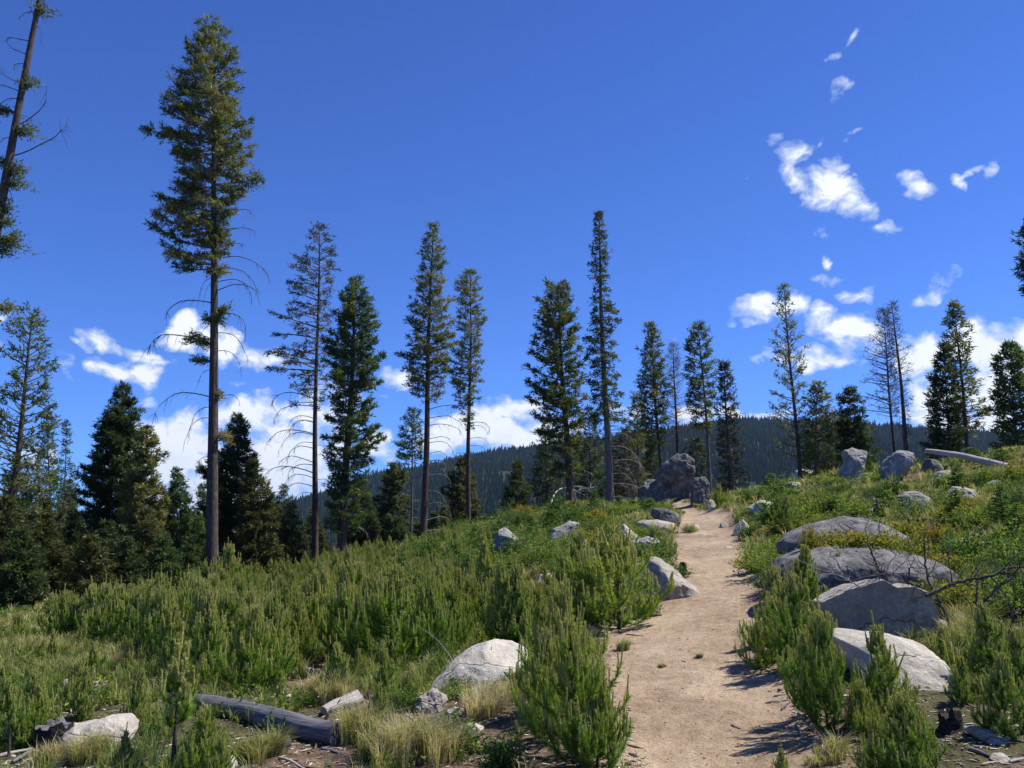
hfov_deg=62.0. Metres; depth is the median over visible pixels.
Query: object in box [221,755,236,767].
boulder
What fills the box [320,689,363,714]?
wood chunk
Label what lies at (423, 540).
shrub
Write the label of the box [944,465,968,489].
young fir
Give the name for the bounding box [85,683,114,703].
shrub
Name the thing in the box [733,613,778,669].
pine sapling
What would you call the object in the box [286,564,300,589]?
pine sapling
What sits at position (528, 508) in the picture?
shrub
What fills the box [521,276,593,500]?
fir tree
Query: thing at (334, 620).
pine sapling
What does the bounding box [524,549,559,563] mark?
shrub
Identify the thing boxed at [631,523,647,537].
shrub
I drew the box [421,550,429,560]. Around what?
pine sapling
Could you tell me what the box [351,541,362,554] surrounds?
pine sapling
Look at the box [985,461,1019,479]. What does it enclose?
shrub
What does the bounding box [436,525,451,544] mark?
pine sapling
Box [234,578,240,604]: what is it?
pine sapling
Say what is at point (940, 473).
boulder
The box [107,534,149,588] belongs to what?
fir tree
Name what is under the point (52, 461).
fir tree
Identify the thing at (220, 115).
fir tree
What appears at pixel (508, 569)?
shrub
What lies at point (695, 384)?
fir tree
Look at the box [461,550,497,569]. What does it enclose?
shrub
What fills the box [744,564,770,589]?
shrub
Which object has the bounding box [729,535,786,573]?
shrub
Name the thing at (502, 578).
pine sapling
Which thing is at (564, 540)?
shrub
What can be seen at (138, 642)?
pine sapling
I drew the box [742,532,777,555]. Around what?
shrub
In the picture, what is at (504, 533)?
boulder
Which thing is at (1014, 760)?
stick
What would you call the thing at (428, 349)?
fir tree
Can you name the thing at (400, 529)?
fir tree
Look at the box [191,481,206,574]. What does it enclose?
fir tree
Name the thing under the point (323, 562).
pine sapling
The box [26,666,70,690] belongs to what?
shrub
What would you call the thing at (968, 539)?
shrub
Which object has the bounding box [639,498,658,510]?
young fir
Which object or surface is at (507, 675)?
shrub
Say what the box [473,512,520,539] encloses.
shrub
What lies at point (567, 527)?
boulder
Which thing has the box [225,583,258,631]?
pine sapling
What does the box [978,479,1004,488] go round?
shrub
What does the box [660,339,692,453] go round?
dead tree
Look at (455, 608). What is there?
pine sapling
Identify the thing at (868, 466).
young fir
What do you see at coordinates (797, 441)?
fir tree
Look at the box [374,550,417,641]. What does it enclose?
pine sapling
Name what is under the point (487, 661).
boulder
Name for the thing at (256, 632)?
pine sapling
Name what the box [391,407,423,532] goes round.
fir tree
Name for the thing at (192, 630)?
pine sapling
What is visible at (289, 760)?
stick
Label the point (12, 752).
stick
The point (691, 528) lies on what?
shrub
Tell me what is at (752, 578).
boulder
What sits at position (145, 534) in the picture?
fir tree
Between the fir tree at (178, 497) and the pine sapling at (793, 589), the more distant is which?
the fir tree at (178, 497)
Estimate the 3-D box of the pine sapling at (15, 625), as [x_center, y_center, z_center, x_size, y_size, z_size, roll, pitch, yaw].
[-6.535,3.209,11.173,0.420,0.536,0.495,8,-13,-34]
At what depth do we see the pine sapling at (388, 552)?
25.41 m
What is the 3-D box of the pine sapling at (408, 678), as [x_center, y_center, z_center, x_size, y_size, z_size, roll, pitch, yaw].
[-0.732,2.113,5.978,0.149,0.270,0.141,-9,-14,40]
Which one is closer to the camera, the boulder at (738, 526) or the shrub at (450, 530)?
the boulder at (738, 526)
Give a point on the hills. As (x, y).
(504, 473)
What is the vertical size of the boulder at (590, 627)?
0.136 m
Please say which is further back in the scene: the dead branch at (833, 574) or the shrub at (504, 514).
the shrub at (504, 514)
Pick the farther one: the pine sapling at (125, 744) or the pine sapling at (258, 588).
the pine sapling at (258, 588)
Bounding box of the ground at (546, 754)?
[0,450,1023,767]
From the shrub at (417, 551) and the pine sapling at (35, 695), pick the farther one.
the shrub at (417, 551)
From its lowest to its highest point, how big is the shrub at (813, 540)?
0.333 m
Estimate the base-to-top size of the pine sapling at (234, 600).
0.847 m
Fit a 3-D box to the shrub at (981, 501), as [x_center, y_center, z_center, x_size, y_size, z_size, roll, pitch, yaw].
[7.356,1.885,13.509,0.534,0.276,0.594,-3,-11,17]
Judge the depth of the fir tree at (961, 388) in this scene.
30.48 m
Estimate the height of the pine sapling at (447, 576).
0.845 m
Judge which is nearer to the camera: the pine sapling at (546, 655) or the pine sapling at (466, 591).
the pine sapling at (546, 655)
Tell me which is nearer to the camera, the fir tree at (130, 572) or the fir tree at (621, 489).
the fir tree at (130, 572)
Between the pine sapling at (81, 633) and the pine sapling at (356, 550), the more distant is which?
the pine sapling at (356, 550)
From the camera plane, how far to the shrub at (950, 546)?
9.55 m
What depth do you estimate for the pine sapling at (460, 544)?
16.41 m
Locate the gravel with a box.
[10,510,1018,767]
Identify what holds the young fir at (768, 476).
on the ground at (546, 754)
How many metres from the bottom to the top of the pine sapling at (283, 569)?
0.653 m
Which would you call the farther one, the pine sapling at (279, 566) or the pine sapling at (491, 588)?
the pine sapling at (279, 566)
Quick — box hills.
[180,424,985,545]
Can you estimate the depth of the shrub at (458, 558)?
14.91 m
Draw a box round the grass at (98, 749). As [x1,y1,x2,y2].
[0,443,1023,767]
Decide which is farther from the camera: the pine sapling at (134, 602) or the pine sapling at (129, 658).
the pine sapling at (134, 602)
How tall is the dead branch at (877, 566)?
0.792 m
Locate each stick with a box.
[0,747,32,757]
[11,750,31,763]
[278,756,303,767]
[321,747,365,767]
[766,699,789,703]
[967,747,990,756]
[1008,757,1023,762]
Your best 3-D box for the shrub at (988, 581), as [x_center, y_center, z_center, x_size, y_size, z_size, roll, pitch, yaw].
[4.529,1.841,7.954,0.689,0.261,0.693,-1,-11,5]
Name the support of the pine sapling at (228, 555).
on the ground at (546, 754)
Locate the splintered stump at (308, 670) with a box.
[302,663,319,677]
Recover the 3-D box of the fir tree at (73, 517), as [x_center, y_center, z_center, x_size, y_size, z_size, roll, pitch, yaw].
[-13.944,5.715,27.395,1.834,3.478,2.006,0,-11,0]
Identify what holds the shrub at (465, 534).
on the ground at (546, 754)
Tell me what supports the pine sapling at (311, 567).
on the ground at (546, 754)
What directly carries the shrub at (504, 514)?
on the ground at (546, 754)
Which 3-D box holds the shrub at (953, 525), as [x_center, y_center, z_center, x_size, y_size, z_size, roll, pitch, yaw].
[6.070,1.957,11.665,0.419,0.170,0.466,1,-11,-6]
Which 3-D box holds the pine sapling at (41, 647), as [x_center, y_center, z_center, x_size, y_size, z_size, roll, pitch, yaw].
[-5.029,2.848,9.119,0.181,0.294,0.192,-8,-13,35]
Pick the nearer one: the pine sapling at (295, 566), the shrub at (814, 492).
the shrub at (814, 492)
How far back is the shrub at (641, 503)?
25.69 m
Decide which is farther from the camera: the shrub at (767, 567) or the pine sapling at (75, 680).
the shrub at (767, 567)
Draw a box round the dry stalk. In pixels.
[418,627,452,667]
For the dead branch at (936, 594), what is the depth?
6.65 m
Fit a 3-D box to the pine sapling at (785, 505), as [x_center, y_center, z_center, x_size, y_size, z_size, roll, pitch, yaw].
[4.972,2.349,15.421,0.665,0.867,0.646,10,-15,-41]
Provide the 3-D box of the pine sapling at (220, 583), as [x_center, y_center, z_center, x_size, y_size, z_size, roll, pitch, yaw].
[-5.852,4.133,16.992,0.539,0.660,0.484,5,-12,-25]
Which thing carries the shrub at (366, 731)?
on the ground at (546, 754)
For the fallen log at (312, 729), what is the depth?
5.15 m
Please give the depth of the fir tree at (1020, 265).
27.51 m
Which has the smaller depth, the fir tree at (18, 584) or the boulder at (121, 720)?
the boulder at (121, 720)
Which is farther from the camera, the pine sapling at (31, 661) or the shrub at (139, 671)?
the pine sapling at (31, 661)
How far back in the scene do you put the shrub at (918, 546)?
8.78 m
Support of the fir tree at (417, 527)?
on the ground at (546, 754)
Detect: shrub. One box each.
[0,708,58,739]
[0,728,31,752]
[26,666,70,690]
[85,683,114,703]
[126,662,158,681]
[134,718,164,742]
[291,688,314,706]
[349,715,386,762]
[351,715,389,745]
[362,703,433,763]
[372,560,434,580]
[379,545,400,556]
[380,553,412,577]
[388,683,423,712]
[407,533,447,559]
[412,532,440,552]
[414,532,447,560]
[423,633,463,671]
[429,676,480,701]
[430,554,462,578]
[436,546,493,570]
[436,701,484,762]
[440,520,468,533]
[442,534,473,555]
[442,666,488,693]
[445,535,478,553]
[446,516,468,529]
[447,515,489,542]
[451,541,499,566]
[456,517,481,532]
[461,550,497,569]
[464,521,500,531]
[471,537,504,552]
[471,726,531,767]
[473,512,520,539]
[480,518,497,525]
[486,558,531,581]
[492,509,522,521]
[494,547,547,576]
[495,523,553,556]
[495,658,532,687]
[496,536,542,558]
[497,500,524,522]
[499,526,526,539]
[504,507,532,521]
[505,544,549,569]
[508,530,564,569]
[509,504,536,516]
[517,526,554,544]
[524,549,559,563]
[529,532,591,574]
[530,503,542,511]
[535,514,549,524]
[540,488,576,518]
[540,534,576,550]
[541,518,571,532]
[544,501,589,527]
[548,563,566,573]
[562,497,583,507]
[578,520,596,531]
[579,526,617,547]
[581,506,611,523]
[581,509,621,533]
[582,501,621,515]
[590,519,607,533]
[601,517,645,534]
[606,502,625,511]
[610,508,627,515]
[619,531,681,568]
[627,501,646,511]
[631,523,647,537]
[636,496,657,505]
[636,597,664,615]
[637,524,666,536]
[643,525,663,539]
[648,500,670,510]
[652,536,674,551]
[657,547,677,555]
[675,562,695,576]
[679,523,699,532]
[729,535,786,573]
[730,549,780,568]
[733,520,761,539]
[734,486,768,501]
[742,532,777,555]
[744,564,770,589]
[748,548,786,591]
[753,482,806,521]
[759,517,807,534]
[761,471,806,499]
[774,492,809,510]
[774,495,832,521]
[779,492,811,506]
[797,523,825,551]
[798,483,838,500]
[798,509,828,522]
[800,526,894,549]
[802,511,832,523]
[804,491,848,515]
[814,474,844,484]
[814,475,859,493]
[816,491,863,509]
[822,510,844,520]
[828,496,883,516]
[846,511,884,522]
[852,527,926,556]
[854,469,883,480]
[857,482,881,494]
[865,484,894,497]
[877,470,910,494]
[880,489,932,522]
[884,516,932,537]
[894,536,951,564]
[898,529,947,555]
[898,533,943,562]
[901,522,965,545]
[905,571,1008,617]
[921,482,969,509]
[924,494,982,522]
[927,473,963,486]
[928,474,953,487]
[931,552,979,578]
[932,500,983,523]
[933,527,991,562]
[936,529,964,545]
[939,530,1003,561]
[940,502,990,527]
[942,520,964,530]
[953,543,994,562]
[957,565,987,584]
[959,464,1004,484]
[962,520,1023,567]
[964,495,992,505]
[969,692,985,702]
[972,550,1023,617]
[972,567,1012,590]
[973,512,1023,548]
[974,573,1022,605]
[975,556,1023,594]
[976,484,994,497]
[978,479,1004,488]
[978,502,1023,526]
[984,482,1004,490]
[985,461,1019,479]
[988,520,1023,548]
[991,539,1023,572]
[993,474,1023,496]
[994,474,1023,508]
[998,466,1023,486]
[1001,462,1023,480]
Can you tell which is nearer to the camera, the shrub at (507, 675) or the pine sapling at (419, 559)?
the shrub at (507, 675)
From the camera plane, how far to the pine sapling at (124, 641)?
8.74 m
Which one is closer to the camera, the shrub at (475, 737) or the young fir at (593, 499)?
the shrub at (475, 737)
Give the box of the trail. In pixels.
[602,501,826,767]
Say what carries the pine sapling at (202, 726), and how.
on the ground at (546, 754)
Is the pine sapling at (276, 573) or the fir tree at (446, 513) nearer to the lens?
the pine sapling at (276, 573)
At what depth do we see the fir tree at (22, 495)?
33.75 m
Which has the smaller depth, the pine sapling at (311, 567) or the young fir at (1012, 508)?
the young fir at (1012, 508)
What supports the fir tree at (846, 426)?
on the ground at (546, 754)
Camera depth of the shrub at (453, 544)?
18.58 m
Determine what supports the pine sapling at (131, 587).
on the ground at (546, 754)
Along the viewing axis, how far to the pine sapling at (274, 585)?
12.49 m
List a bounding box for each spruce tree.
[50,419,88,566]
[579,209,646,500]
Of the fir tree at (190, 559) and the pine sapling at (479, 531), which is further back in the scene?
the fir tree at (190, 559)
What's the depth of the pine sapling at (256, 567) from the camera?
27.99 m
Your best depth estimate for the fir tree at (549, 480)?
44.73 m
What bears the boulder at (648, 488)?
on the ground at (546, 754)
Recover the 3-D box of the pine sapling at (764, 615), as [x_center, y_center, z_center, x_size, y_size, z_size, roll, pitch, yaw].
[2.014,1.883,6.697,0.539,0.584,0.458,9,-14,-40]
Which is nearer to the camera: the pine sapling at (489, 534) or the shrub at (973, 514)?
the shrub at (973, 514)
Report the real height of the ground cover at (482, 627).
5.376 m
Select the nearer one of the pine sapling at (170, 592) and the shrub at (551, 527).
the pine sapling at (170, 592)
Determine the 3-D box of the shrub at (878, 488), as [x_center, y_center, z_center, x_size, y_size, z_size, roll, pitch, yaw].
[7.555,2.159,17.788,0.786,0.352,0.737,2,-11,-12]
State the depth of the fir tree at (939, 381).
31.27 m
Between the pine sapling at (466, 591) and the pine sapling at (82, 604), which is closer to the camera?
the pine sapling at (466, 591)
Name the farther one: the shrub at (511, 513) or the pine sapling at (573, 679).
the shrub at (511, 513)
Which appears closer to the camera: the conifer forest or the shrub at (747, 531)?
the shrub at (747, 531)
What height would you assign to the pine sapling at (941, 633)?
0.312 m
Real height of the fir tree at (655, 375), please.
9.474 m
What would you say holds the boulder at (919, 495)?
on the ground at (546, 754)
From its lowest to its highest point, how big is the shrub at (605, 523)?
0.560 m
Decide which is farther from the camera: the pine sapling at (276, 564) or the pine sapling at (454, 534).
the pine sapling at (276, 564)
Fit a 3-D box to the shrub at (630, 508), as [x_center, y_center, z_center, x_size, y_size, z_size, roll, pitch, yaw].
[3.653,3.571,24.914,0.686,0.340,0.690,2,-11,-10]
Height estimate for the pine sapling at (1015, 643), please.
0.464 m
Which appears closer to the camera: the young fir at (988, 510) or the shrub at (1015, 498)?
the young fir at (988, 510)
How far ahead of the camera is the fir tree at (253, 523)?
33.26 m
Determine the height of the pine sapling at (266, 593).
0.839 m
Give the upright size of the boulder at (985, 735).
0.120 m
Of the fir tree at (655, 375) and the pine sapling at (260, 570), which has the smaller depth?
the pine sapling at (260, 570)
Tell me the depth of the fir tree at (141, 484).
32.62 m
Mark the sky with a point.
(857, 156)
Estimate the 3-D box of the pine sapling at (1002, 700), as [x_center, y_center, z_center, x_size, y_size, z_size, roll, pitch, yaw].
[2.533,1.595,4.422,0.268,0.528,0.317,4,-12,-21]
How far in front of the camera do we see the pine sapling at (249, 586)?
11.84 m
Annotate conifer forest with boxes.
[45,414,1023,564]
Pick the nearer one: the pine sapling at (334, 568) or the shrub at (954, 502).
the shrub at (954, 502)
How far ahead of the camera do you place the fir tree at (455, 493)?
49.31 m
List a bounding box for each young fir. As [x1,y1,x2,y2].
[512,514,523,525]
[521,514,543,535]
[539,509,562,530]
[585,489,603,511]
[614,495,623,508]
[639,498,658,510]
[759,473,780,489]
[864,460,876,472]
[872,489,901,515]
[942,528,959,545]
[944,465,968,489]
[948,487,967,511]
[954,447,988,462]
[984,502,993,519]
[985,484,1010,527]
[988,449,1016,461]
[996,502,1023,536]
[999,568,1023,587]
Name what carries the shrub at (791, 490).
on the ground at (546, 754)
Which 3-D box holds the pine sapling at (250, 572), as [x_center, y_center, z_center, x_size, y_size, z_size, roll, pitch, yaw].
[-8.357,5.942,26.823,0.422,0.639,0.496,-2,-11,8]
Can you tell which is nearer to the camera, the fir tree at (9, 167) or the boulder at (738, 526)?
the boulder at (738, 526)
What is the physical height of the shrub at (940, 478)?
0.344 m
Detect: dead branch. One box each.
[573,484,596,512]
[789,557,861,587]
[849,538,944,590]
[861,510,905,584]
[896,517,960,625]
[906,552,951,587]
[925,539,1023,598]
[955,577,979,629]
[971,547,1023,610]
[994,593,1023,634]
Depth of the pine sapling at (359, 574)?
10.02 m
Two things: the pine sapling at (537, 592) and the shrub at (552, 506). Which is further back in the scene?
the shrub at (552, 506)
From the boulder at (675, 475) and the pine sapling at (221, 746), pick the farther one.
the boulder at (675, 475)
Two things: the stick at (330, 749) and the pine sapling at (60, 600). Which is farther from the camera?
the pine sapling at (60, 600)
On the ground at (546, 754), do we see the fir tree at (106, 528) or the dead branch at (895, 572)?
the fir tree at (106, 528)
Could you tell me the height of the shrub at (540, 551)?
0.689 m
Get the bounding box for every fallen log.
[163,692,341,745]
[249,736,291,748]
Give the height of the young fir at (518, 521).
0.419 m
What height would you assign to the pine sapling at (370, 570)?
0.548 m
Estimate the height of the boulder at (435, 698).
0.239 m
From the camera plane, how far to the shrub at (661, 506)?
24.20 m
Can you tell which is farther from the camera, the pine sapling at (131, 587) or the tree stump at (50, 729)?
the pine sapling at (131, 587)
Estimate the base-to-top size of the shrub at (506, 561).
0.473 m
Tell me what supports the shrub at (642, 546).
on the ground at (546, 754)
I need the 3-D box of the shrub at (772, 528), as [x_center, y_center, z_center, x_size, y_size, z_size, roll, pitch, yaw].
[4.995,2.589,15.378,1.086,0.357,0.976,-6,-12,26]
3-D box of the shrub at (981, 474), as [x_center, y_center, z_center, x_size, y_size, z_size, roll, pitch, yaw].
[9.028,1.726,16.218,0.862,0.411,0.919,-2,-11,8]
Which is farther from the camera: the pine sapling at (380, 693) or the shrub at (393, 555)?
the shrub at (393, 555)
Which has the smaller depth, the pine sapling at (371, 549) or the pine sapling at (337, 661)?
the pine sapling at (337, 661)
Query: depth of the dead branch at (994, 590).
6.26 m
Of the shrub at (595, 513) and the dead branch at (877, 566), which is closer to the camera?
the dead branch at (877, 566)
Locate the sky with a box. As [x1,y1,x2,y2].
[0,0,1023,515]
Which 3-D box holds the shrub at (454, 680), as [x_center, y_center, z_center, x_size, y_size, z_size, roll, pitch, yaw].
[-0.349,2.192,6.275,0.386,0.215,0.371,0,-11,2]
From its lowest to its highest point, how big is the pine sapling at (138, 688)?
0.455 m
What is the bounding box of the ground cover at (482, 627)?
[0,445,1023,767]
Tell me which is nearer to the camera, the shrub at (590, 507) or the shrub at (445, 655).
the shrub at (445, 655)
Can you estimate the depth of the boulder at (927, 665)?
5.63 m
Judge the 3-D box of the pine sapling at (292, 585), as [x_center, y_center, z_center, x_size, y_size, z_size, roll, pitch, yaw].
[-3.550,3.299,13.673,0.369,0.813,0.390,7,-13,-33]
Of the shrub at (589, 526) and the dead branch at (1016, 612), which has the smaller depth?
the dead branch at (1016, 612)
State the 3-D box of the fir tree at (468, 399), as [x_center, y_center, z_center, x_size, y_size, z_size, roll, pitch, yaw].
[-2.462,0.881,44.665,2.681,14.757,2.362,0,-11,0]
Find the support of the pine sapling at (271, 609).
on the ground at (546, 754)
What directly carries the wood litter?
on the ground at (546, 754)
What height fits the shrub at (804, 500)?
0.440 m
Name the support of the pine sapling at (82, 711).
on the ground at (546, 754)
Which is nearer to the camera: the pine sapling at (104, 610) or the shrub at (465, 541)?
the pine sapling at (104, 610)
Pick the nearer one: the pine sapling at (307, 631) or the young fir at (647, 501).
the pine sapling at (307, 631)
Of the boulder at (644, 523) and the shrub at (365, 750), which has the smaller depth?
the shrub at (365, 750)
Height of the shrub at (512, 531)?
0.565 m
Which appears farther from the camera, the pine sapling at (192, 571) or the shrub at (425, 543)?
the shrub at (425, 543)
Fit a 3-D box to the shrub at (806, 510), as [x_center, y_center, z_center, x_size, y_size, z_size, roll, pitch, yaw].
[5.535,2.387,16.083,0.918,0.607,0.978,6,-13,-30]
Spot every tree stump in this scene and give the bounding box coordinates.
[28,715,73,749]
[872,498,878,515]
[935,706,965,734]
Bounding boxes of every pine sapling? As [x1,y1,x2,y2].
[0,608,30,640]
[0,650,19,693]
[0,665,31,759]
[2,663,64,747]
[13,661,60,715]
[26,653,39,667]
[34,636,49,660]
[36,584,78,636]
[43,591,56,610]
[45,625,60,662]
[53,589,87,637]
[55,653,92,711]
[69,657,96,721]
[73,576,103,632]
[74,574,128,643]
[74,616,89,646]
[79,636,107,674]
[80,595,86,610]
[80,635,92,652]
[88,576,133,646]
[105,722,138,767]
[106,577,147,645]
[112,577,118,590]
[114,647,140,677]
[116,634,131,653]
[117,658,152,726]
[124,573,150,600]
[125,583,134,597]
[128,575,165,664]
[133,571,155,648]
[133,699,146,734]
[136,578,144,589]
[137,563,178,603]
[142,578,175,664]
[151,586,190,669]
[157,621,199,767]
[159,567,229,675]
[163,576,171,596]
[174,567,240,627]
[175,564,196,620]
[178,699,237,767]
[179,594,202,646]
[184,574,238,693]
[186,569,222,629]
[187,578,246,653]
[189,566,197,580]
[201,731,237,767]
[204,537,251,586]
[207,592,299,693]
[209,567,235,597]
[214,561,229,581]
[217,575,229,591]
[219,564,235,591]
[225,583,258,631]
[225,601,249,663]
[227,580,246,639]
[229,587,294,645]
[230,571,241,587]
[231,578,300,685]
[231,590,248,648]
[232,573,240,590]
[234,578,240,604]
[236,573,246,602]
[238,582,262,601]
[243,565,252,578]
[246,574,253,585]
[247,576,260,603]
[250,571,264,586]
[252,562,259,577]
[254,580,261,599]
[257,566,265,575]
[260,583,290,626]
[264,559,274,573]
[264,572,273,595]
[264,580,296,678]
[266,660,285,692]
[268,571,285,598]
[272,560,278,571]
[272,566,281,581]
[273,582,284,611]
[275,671,286,704]
[278,560,282,574]
[280,563,285,575]
[280,569,298,606]
[282,583,292,612]
[284,554,291,566]
[284,567,290,581]
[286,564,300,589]
[286,570,324,617]
[286,584,321,659]
[290,559,329,650]
[290,654,306,680]
[292,558,297,568]
[295,557,306,573]
[296,565,303,580]
[301,563,314,577]
[305,555,308,567]
[308,557,334,626]
[308,558,335,591]
[312,552,318,565]
[316,555,321,573]
[317,548,369,660]
[318,551,332,562]
[318,587,337,643]
[318,634,358,688]
[328,546,335,561]
[328,549,346,583]
[330,550,386,632]
[332,555,355,593]
[332,574,340,599]
[333,549,449,669]
[342,547,356,568]
[343,551,351,568]
[344,581,374,661]
[350,564,389,646]
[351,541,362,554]
[352,547,358,558]
[352,648,362,677]
[355,655,373,686]
[356,552,366,574]
[358,540,366,555]
[361,546,375,564]
[366,560,373,575]
[368,674,397,731]
[369,549,388,575]
[371,560,384,589]
[371,642,401,696]
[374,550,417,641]
[375,542,384,555]
[385,535,395,549]
[385,545,392,558]
[396,540,409,564]
[396,665,414,701]
[400,543,415,561]
[405,571,447,659]
[406,561,426,622]
[408,563,456,661]
[411,547,445,602]
[417,557,450,643]
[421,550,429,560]
[429,546,436,566]
[435,553,453,592]
[435,554,460,583]
[435,563,449,609]
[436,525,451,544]
[436,528,444,542]
[437,572,475,644]
[446,530,463,548]
[446,558,469,631]
[450,539,470,562]
[462,568,485,624]
[463,570,483,617]
[464,551,475,582]
[466,522,477,539]
[471,527,480,545]
[473,522,498,603]
[475,571,493,620]
[476,527,486,545]
[481,547,524,639]
[486,524,492,543]
[488,570,506,631]
[493,552,544,645]
[507,556,514,571]
[509,597,631,766]
[514,561,610,703]
[516,612,569,739]
[523,575,553,629]
[531,587,550,638]
[540,567,547,585]
[541,570,559,593]
[543,582,551,602]
[550,520,605,583]
[553,564,615,622]
[558,665,633,767]
[561,511,676,628]
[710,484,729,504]
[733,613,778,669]
[738,586,793,659]
[754,556,800,629]
[764,559,837,662]
[766,492,802,531]
[771,746,788,767]
[776,593,878,732]
[781,534,828,613]
[782,620,829,713]
[842,672,889,736]
[844,707,909,767]
[854,610,920,723]
[868,678,934,767]
[897,694,946,767]
[932,621,958,661]
[943,649,976,704]
[956,590,1018,677]
[968,639,1023,741]
[991,619,1023,692]
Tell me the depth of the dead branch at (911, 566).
7.01 m
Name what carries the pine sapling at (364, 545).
on the ground at (546, 754)
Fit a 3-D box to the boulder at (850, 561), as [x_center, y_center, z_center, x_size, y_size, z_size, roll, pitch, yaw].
[3.596,2.070,8.786,1.947,0.831,1.351,0,-11,0]
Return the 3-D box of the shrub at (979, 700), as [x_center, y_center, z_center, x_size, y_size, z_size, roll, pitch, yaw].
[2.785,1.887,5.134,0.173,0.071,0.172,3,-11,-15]
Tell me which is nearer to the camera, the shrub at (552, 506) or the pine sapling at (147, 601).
the pine sapling at (147, 601)
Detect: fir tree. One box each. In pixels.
[0,0,70,316]
[0,299,63,558]
[0,461,34,516]
[0,490,46,575]
[0,523,53,609]
[14,496,74,598]
[19,408,75,537]
[54,480,85,538]
[54,531,125,600]
[55,507,97,589]
[71,379,150,537]
[85,517,128,578]
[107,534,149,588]
[113,425,170,553]
[123,505,172,581]
[138,10,270,579]
[143,529,190,591]
[158,466,198,565]
[178,514,205,577]
[180,542,206,578]
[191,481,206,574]
[195,411,260,566]
[232,456,284,572]
[259,533,285,568]
[263,220,342,561]
[267,484,296,554]
[273,500,310,564]
[285,524,311,565]
[305,507,330,557]
[319,274,387,554]
[347,510,371,550]
[359,489,382,544]
[370,460,415,544]
[384,515,410,543]
[391,218,463,535]
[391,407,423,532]
[412,520,419,536]
[427,511,445,533]
[438,504,455,528]
[439,454,485,525]
[440,268,489,521]
[498,459,534,510]
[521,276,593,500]
[526,416,564,505]
[572,403,614,501]
[603,425,650,500]
[625,391,650,497]
[630,444,664,498]
[632,320,676,468]
[681,319,719,492]
[686,434,715,490]
[708,359,750,491]
[766,282,812,478]
[797,379,843,477]
[827,384,886,473]
[917,339,968,460]
[940,298,993,452]
[980,338,1023,452]
[1009,219,1023,296]
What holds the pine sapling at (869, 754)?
on the ground at (546, 754)
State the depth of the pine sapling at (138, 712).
5.22 m
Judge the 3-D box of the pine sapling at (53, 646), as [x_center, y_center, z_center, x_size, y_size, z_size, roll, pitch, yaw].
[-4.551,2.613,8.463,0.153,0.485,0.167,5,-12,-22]
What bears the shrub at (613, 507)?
on the ground at (546, 754)
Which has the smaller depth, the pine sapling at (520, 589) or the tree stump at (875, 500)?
the pine sapling at (520, 589)
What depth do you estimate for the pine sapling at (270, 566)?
28.81 m
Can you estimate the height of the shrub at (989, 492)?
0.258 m
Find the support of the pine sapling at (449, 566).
on the ground at (546, 754)
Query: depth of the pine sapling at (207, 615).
6.90 m
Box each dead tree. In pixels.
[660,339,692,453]
[847,306,904,452]
[879,298,915,450]
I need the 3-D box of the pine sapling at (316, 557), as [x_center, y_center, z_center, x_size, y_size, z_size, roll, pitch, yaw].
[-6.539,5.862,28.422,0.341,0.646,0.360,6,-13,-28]
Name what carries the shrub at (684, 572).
on the ground at (546, 754)
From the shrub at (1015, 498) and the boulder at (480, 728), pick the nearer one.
the boulder at (480, 728)
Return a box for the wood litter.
[0,459,1023,767]
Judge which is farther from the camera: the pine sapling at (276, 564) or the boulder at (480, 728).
the pine sapling at (276, 564)
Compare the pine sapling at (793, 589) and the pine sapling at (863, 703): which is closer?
the pine sapling at (863, 703)
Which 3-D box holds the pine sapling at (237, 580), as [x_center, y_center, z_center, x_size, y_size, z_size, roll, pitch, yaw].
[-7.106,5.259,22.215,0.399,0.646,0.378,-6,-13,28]
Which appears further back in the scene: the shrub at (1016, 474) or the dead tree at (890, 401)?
the dead tree at (890, 401)
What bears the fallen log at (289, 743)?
on the ground at (546, 754)
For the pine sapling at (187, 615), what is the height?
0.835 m
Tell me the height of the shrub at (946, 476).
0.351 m
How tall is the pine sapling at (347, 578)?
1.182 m
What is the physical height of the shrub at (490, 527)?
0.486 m
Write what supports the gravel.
on the ground at (546, 754)
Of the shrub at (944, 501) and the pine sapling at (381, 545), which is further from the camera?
the pine sapling at (381, 545)
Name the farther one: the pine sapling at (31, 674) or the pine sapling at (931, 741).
the pine sapling at (31, 674)
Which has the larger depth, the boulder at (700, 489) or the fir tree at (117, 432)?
the fir tree at (117, 432)
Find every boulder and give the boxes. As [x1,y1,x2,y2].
[60,713,138,750]
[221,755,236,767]
[414,688,447,712]
[430,639,527,691]
[447,706,463,715]
[460,723,483,735]
[493,527,519,554]
[550,521,578,539]
[587,626,595,633]
[617,524,637,539]
[625,556,698,599]
[630,536,659,552]
[635,519,675,528]
[638,479,669,502]
[650,508,680,524]
[655,453,694,501]
[690,476,709,505]
[706,500,715,510]
[719,523,727,527]
[732,519,749,535]
[746,500,772,515]
[751,573,760,579]
[766,545,959,597]
[776,516,910,555]
[787,482,800,487]
[793,469,812,478]
[812,578,938,636]
[831,628,954,691]
[837,447,866,478]
[878,450,915,481]
[896,491,931,512]
[920,459,943,472]
[932,470,950,479]
[945,486,979,500]
[963,725,1013,743]
[989,753,1009,762]
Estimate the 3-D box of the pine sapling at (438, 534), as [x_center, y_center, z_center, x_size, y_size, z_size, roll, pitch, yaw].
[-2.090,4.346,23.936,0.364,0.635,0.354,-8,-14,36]
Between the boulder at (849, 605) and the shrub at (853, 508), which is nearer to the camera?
the boulder at (849, 605)

